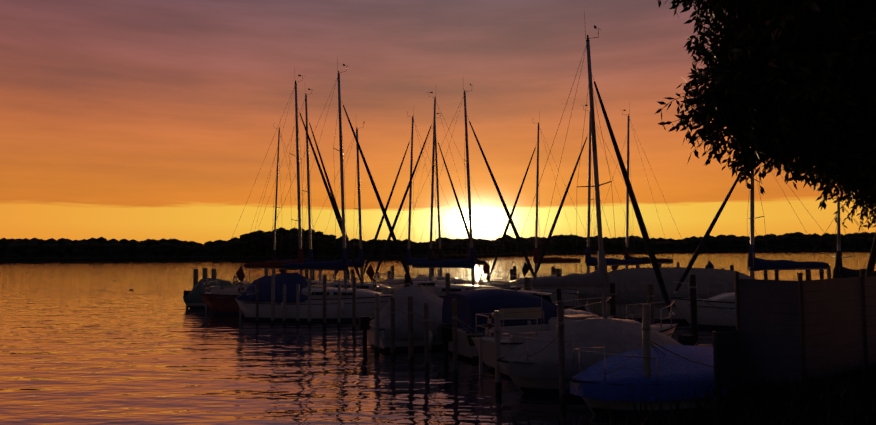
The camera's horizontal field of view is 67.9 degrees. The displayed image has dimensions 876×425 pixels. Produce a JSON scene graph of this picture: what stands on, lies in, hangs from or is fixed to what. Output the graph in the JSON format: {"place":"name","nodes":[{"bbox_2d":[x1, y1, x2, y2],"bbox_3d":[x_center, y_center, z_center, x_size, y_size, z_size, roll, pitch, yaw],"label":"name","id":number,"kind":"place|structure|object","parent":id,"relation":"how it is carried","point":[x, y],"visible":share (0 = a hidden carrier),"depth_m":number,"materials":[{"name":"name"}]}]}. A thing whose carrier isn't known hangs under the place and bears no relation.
{"place":"outdoors","nodes":[
{"label":"outdoors","id":0,"kind":"place"},
{"bbox_2d":[0,251,860,261],"bbox_3d":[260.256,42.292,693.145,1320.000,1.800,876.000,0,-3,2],"label":"shore ground","id":1,"kind":"structure","parent":0,"point":[180,260],"depth_m":271.37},
{"bbox_2d":[0,227,874,260],"bbox_3d":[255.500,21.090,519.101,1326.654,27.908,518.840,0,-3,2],"label":"tree line","id":2,"kind":"object","parent":1,"relation":"on","point":[67,249],"visible":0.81,"depth_m":285.24,"materials":[{"name":"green plant"}]},
{"bbox_2d":[0,251,875,424],"bbox_3d":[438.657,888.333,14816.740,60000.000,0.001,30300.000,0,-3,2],"label":"lake water","id":3,"kind":"structure","parent":0,"point":[84,343],"depth_m":18.95,"materials":[{"name":"orange liquid"}]},
{"bbox_2d":[183,278,234,307],"bbox_3d":[-12.241,4.859,37.991,5.326,2.080,2.107,-1,-3,6],"label":"boat","id":4,"kind":"object","parent":3,"relation":"in","point":[192,298],"visible":0.23,"depth_m":37.53,"materials":[{"name":"fabric"}]},
{"bbox_2d":[200,67,362,314],"bbox_3d":[-8.029,-1.005,34.280,8.614,13.485,3.081,-1,-3,6],"label":"sailboat","id":5,"kind":"object","parent":3,"relation":"on","point":[221,305],"visible":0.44,"depth_m":33.94,"materials":[{"name":"plastic"}]},
{"bbox_2d":[232,124,338,285],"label":"sailboat","id":6,"kind":"object","parent":3,"relation":"on","point":[273,258],"visible":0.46,"depth_m":43.38,"materials":[{"name":"metal"}]},
{"bbox_2d":[233,88,358,287],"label":"sailboat","id":7,"kind":"object","parent":3,"relation":"on","point":[309,258],"visible":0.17,"depth_m":40.14,"materials":[{"name":"plastic"}]},
{"bbox_2d":[234,61,415,321],"bbox_3d":[-5.502,-1.020,31.215,9.044,13.113,3.081,-1,-3,6],"label":"sailboat","id":8,"kind":"object","parent":3,"relation":"on","point":[365,302],"visible":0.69,"depth_m":30.26,"materials":[{"name":"plastic"}]},
{"bbox_2d":[279,121,412,291],"bbox_3d":[-5.302,0.132,37.044,8.044,11.508,2.793,-1,-3,6],"label":"sailboat","id":9,"kind":"object","parent":3,"relation":"on","point":[360,262],"visible":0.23,"depth_m":36.73,"materials":[{"name":"plastic"}]},
{"bbox_2d":[359,286,442,351],"bbox_3d":[0.167,3.675,22.135,5.826,2.375,2.430,1,-4,-23],"label":"covered boat","id":10,"kind":"object","parent":3,"relation":"on","point":[421,296],"visible":0.4,"depth_m":20.98,"materials":[{"name":"fabric"}]},
{"bbox_2d":[363,112,489,284],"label":"sailboat","id":11,"kind":"object","parent":3,"relation":"on","point":[410,261],"visible":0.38,"depth_m":42.22,"materials":[{"name":"plastic"}]},
{"bbox_2d":[376,113,484,281],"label":"sailboat","id":12,"kind":"object","parent":3,"relation":"on","point":[440,277],"visible":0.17,"depth_m":45.31,"materials":[{"name":"plastic"}]},
{"bbox_2d":[193,262,706,417],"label":"mooring posts","id":13,"kind":"object","parent":3,"relation":"in","point":[646,338],"visible":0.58,"depth_m":19.60,"materials":[{"name":"black wood"}]},
{"bbox_2d":[372,92,529,289],"bbox_3d":[0.631,-0.927,39.046,9.544,13.778,3.081,-1,-3,6],"label":"sailboat","id":14,"kind":"object","parent":3,"relation":"on","point":[430,283],"visible":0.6,"depth_m":39.04,"materials":[{"name":"metal"}]},
{"bbox_2d":[366,84,540,298],"bbox_3d":[0.650,-0.703,33.218,9.044,12.634,2.985,-1,-3,6],"label":"sailboat","id":15,"kind":"object","parent":3,"relation":"on","point":[439,289],"visible":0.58,"depth_m":32.91,"materials":[{"name":"metal"}]},
{"bbox_2d":[437,288,613,360],"bbox_3d":[3.008,3.568,20.382,6.365,2.437,2.517,1,-4,-23],"label":"motor cruiser","id":16,"kind":"object","parent":3,"relation":"on","point":[471,303],"visible":0.29,"depth_m":19.11,"materials":[{"name":"fabric"}]},
{"bbox_2d":[487,111,618,289],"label":"sailboat","id":17,"kind":"object","parent":3,"relation":"on","point":[549,260],"visible":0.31,"depth_m":43.22,"materials":[{"name":"plastic"}]},
{"bbox_2d":[264,265,864,281],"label":"mooring posts","id":18,"kind":"object","parent":3,"relation":"on","point":[765,272],"visible":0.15,"depth_m":47.43,"materials":[{"name":"brown wood"}]},
{"bbox_2d":[471,13,677,373],"bbox_3d":[4.069,-0.577,18.376,6.614,10.559,2.601,1,-4,-23],"label":"sailboat","id":19,"kind":"object","parent":3,"relation":"on","point":[599,278],"visible":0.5,"depth_m":18.33,"materials":[{"name":"fabric"}]},
{"bbox_2d":[497,318,694,395],"bbox_3d":[3.817,3.462,15.355,5.526,1.937,2.330,1,-4,-23],"label":"covered boat","id":20,"kind":"object","parent":3,"relation":"on","point":[537,373],"visible":0.62,"depth_m":14.37,"materials":[{"name":"fabric"}]},
{"bbox_2d":[530,105,664,308],"bbox_3d":[9.110,-0.406,36.181,8.114,12.277,2.889,-1,-3,6],"label":"sailboat","id":21,"kind":"object","parent":3,"relation":"on","point":[590,261],"visible":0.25,"depth_m":36.03,"materials":[{"name":"plastic"}]},
{"bbox_2d":[577,106,713,272],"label":"sailboat","id":22,"kind":"object","parent":3,"relation":"on","point":[667,261],"visible":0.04,"depth_m":39.60,"materials":[{"name":"plastic"}]},
{"bbox_2d":[569,338,732,417],"bbox_3d":[4.727,3.472,13.325,4.926,1.661,2.130,1,-4,-23],"label":"covered boat","id":23,"kind":"object","parent":3,"relation":"on","point":[596,387],"visible":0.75,"depth_m":12.29,"materials":[{"name":"fabric"}]},
{"bbox_2d":[571,267,755,322],"bbox_3d":[10.812,3.866,29.630,9.325,2.741,3.333,-1,-3,6],"label":"covered boat","id":24,"kind":"object","parent":3,"relation":"on","point":[636,280],"visible":0.35,"depth_m":28.93,"materials":[{"name":"fabric"}]},
{"bbox_2d":[670,160,851,329],"bbox_3d":[13.738,0.566,26.350,8.544,9.096,2.889,-1,-3,6],"label":"sailboat","id":25,"kind":"object","parent":3,"relation":"on","point":[709,316],"visible":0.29,"depth_m":26.18,"materials":[{"name":"plastic"}]},
{"bbox_2d":[796,190,875,278],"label":"sailboat","id":26,"kind":"object","parent":3,"relation":"on","point":[839,271],"visible":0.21,"depth_m":21.81,"materials":[{"name":"metal"}]},
{"bbox_2d":[0,0,875,243],"label":"sky","id":27,"kind":"structure","parent":0,"point":[139,120],"materials":[{"name":"orange"}]},
{"bbox_2d":[217,275,735,372],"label":"mooring lines","id":28,"kind":"object","parent":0,"point":[557,335],"visible":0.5,"depth_m":16.36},
{"bbox_2d":[748,393,865,424],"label":"bank ground","id":29,"kind":"structure","parent":0,"point":[816,406],"depth_m":9.88,"materials":[{"name":"soil"}]},
{"bbox_2d":[508,362,875,424],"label":"bank grass","id":30,"kind":"structure","parent":29,"relation":"on","point":[762,405],"depth_m":9.90,"materials":[{"name":"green plant"}]},
{"bbox_2d":[655,0,875,224],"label":"tree","id":31,"kind":"object","parent":29,"relation":"on","point":[792,88],"visible":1,"depth_m":9.75,"materials":[{"name":"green plant"}]},
{"bbox_2d":[712,270,875,402],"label":"fence enclosure","id":32,"kind":"object","parent":29,"relation":"on","point":[815,328],"visible":0.88,"depth_m":12.24,"materials":[{"name":"wood"}]},
{"bbox_2d":[824,193,875,275],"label":"tree","id":33,"kind":"object","parent":29,"relation":"on","point":[865,206],"visible":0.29,"depth_m":14.12,"materials":[{"name":"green plant"}]}
]}

